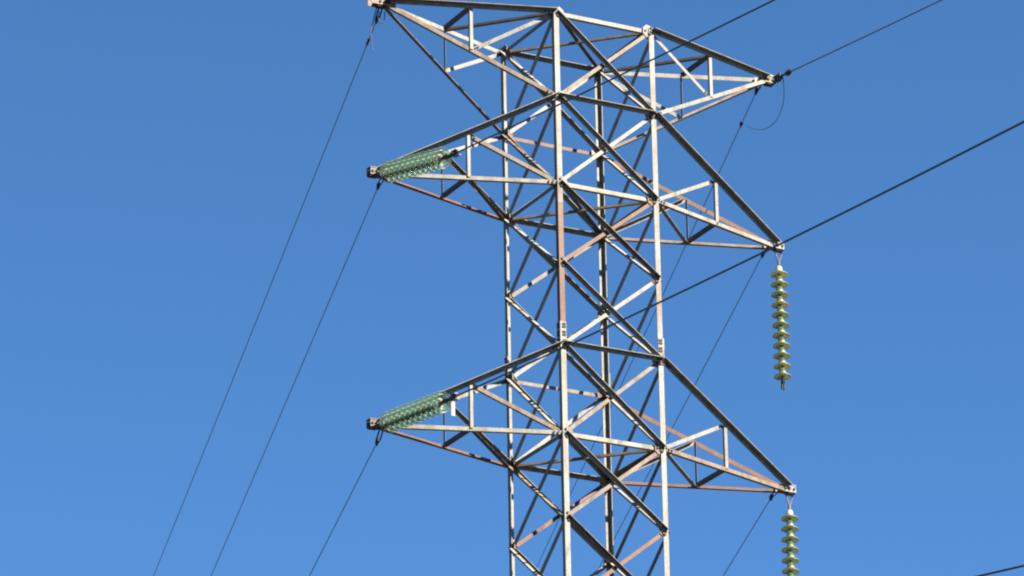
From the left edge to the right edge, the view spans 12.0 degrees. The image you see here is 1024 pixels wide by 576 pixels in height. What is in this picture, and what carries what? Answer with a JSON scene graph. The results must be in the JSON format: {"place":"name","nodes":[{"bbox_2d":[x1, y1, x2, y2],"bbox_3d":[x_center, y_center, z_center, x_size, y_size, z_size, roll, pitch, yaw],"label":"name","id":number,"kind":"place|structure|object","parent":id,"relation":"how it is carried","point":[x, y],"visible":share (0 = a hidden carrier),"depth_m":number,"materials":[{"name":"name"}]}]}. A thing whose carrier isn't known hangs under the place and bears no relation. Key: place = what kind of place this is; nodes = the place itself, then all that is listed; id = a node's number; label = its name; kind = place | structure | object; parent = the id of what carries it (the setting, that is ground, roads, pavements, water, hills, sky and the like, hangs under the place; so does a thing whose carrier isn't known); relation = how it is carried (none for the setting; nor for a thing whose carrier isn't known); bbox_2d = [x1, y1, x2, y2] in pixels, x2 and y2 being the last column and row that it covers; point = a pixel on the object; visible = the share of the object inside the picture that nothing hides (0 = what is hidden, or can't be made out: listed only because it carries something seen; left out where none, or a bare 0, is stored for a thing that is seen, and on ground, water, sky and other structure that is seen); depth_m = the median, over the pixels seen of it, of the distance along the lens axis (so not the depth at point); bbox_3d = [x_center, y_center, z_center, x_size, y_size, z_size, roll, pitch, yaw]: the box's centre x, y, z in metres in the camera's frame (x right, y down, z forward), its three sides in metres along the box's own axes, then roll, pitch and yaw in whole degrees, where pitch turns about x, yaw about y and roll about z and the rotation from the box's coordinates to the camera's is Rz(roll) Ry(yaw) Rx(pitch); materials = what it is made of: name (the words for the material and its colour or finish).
{"place":"outdoors","nodes":[
{"label":"outdoors","id":0,"kind":"place"},
{"bbox_2d":[0,0,1023,575],"label":"sky","id":1,"kind":"structure","parent":0,"point":[160,159],"materials":[{"name":"blue"}]},
{"label":"ground","id":2,"kind":"structure","parent":0,"visible":0},
{"bbox_2d":[366,0,795,575],"bbox_3d":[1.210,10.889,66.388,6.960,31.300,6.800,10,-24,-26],"label":"transmission tower","id":3,"kind":"structure","parent":2,"relation":"on","point":[606,395],"depth_m":70.54,"materials":[{"name":"metal"}]},
{"bbox_2d":[153,9,381,575],"bbox_3d":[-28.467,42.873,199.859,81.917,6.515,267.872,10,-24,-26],"label":"earth wire","id":4,"kind":"object","parent":3,"relation":"attached to","point":[376,22],"visible":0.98,"depth_m":78.65,"materials":[{"name":"metal"}]},
{"bbox_2d":[370,8,384,50],"bbox_3d":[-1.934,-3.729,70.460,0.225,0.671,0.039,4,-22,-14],"label":"jumper wire","id":5,"kind":"object","parent":4,"relation":"hanging from","point":[372,25],"visible":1,"depth_m":70.50,"materials":[{"name":"metal"}]},
{"bbox_2d":[211,179,383,575],"bbox_3d":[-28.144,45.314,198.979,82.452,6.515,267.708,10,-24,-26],"label":"conductor","id":6,"kind":"object","parent":3,"relation":"attached to","point":[378,185],"visible":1,"depth_m":75.92,"materials":[{"name":"metal"}]},
{"bbox_2d":[309,430,383,575],"bbox_3d":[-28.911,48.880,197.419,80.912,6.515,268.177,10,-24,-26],"label":"conductor","id":7,"kind":"object","parent":3,"relation":"attached to","point":[377,440],"visible":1,"depth_m":69.85,"materials":[{"name":"metal"}]},
{"bbox_2d":[371,148,448,182],"bbox_3d":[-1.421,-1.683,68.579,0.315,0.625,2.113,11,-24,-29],"label":"insulator string","id":8,"kind":"object","parent":3,"relation":"hanging from","point":[434,160],"visible":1,"depth_m":68.51,"materials":[{"name":"green glass"}]},
{"bbox_2d":[448,0,774,157],"bbox_3d":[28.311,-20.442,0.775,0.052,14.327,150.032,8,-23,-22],"label":"conductor","id":9,"kind":"object","parent":8,"relation":"attached to","point":[454,153],"visible":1,"depth_m":62.78,"materials":[{"name":"metal"}]},
{"bbox_2d":[371,391,449,432],"bbox_3d":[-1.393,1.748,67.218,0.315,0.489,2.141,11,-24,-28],"label":"insulator string","id":10,"kind":"object","parent":3,"relation":"hanging from","point":[410,413],"visible":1,"depth_m":67.14,"materials":[{"name":"green glass"}]},
{"bbox_2d":[448,121,1023,415],"bbox_3d":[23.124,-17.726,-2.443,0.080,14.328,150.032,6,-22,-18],"label":"conductor","id":11,"kind":"object","parent":10,"relation":"attached to","point":[452,396],"visible":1,"depth_m":56.05,"materials":[{"name":"metal"}]},
{"bbox_2d":[532,86,760,575],"bbox_3d":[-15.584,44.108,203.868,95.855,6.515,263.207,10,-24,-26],"label":"earth wire","id":12,"kind":"object","parent":3,"relation":"attached to","point":[756,90],"visible":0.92,"depth_m":79.91,"materials":[{"name":"metal"}]},
{"bbox_2d":[746,79,783,129],"bbox_3d":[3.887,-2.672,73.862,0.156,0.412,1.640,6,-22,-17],"label":"jumper wire","id":13,"kind":"object","parent":12,"relation":"hanging from","point":[778,116],"visible":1,"depth_m":73.66,"materials":[{"name":"metal"}]},
{"bbox_2d":[598,249,767,568],"bbox_3d":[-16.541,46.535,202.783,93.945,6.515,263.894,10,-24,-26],"label":"conductor","id":14,"kind":"object","parent":3,"relation":"attached to","point":[762,255],"visible":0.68,"depth_m":77.04,"materials":[{"name":"metal"}]},
{"bbox_2d":[723,493,777,575],"bbox_3d":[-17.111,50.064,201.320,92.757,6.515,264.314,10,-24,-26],"label":"conductor","id":15,"kind":"object","parent":3,"relation":"attached to","point":[771,496],"visible":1,"depth_m":72.21,"materials":[{"name":"metal"}]},
{"bbox_2d":[770,250,791,389],"bbox_3d":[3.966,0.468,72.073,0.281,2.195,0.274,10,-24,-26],"label":"insulator string","id":16,"kind":"object","parent":3,"relation":"hanging from","point":[780,332],"visible":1,"depth_m":72.03,"materials":[{"name":"green glass"}]},
{"bbox_2d":[780,493,799,575],"bbox_3d":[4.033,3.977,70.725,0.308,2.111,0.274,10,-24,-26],"label":"insulator string","id":17,"kind":"object","parent":3,"relation":"hanging from","point":[790,546],"visible":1,"depth_m":70.83,"materials":[{"name":"green glass"}]},
{"bbox_2d":[770,0,941,83],"bbox_3d":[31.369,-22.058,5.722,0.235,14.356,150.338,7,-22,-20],"label":"earth wire","id":18,"kind":"object","parent":3,"relation":"attached to","point":[778,78],"visible":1,"depth_m":72.13,"materials":[{"name":"metal"}]},
{"bbox_2d":[976,564,1023,575],"bbox_3d":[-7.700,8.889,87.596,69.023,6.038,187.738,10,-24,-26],"label":"conductor","id":19,"kind":"object","parent":3,"relation":"attached to","point":[1003,570],"visible":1,"depth_m":74.72,"materials":[{"name":"metal"}]}
]}

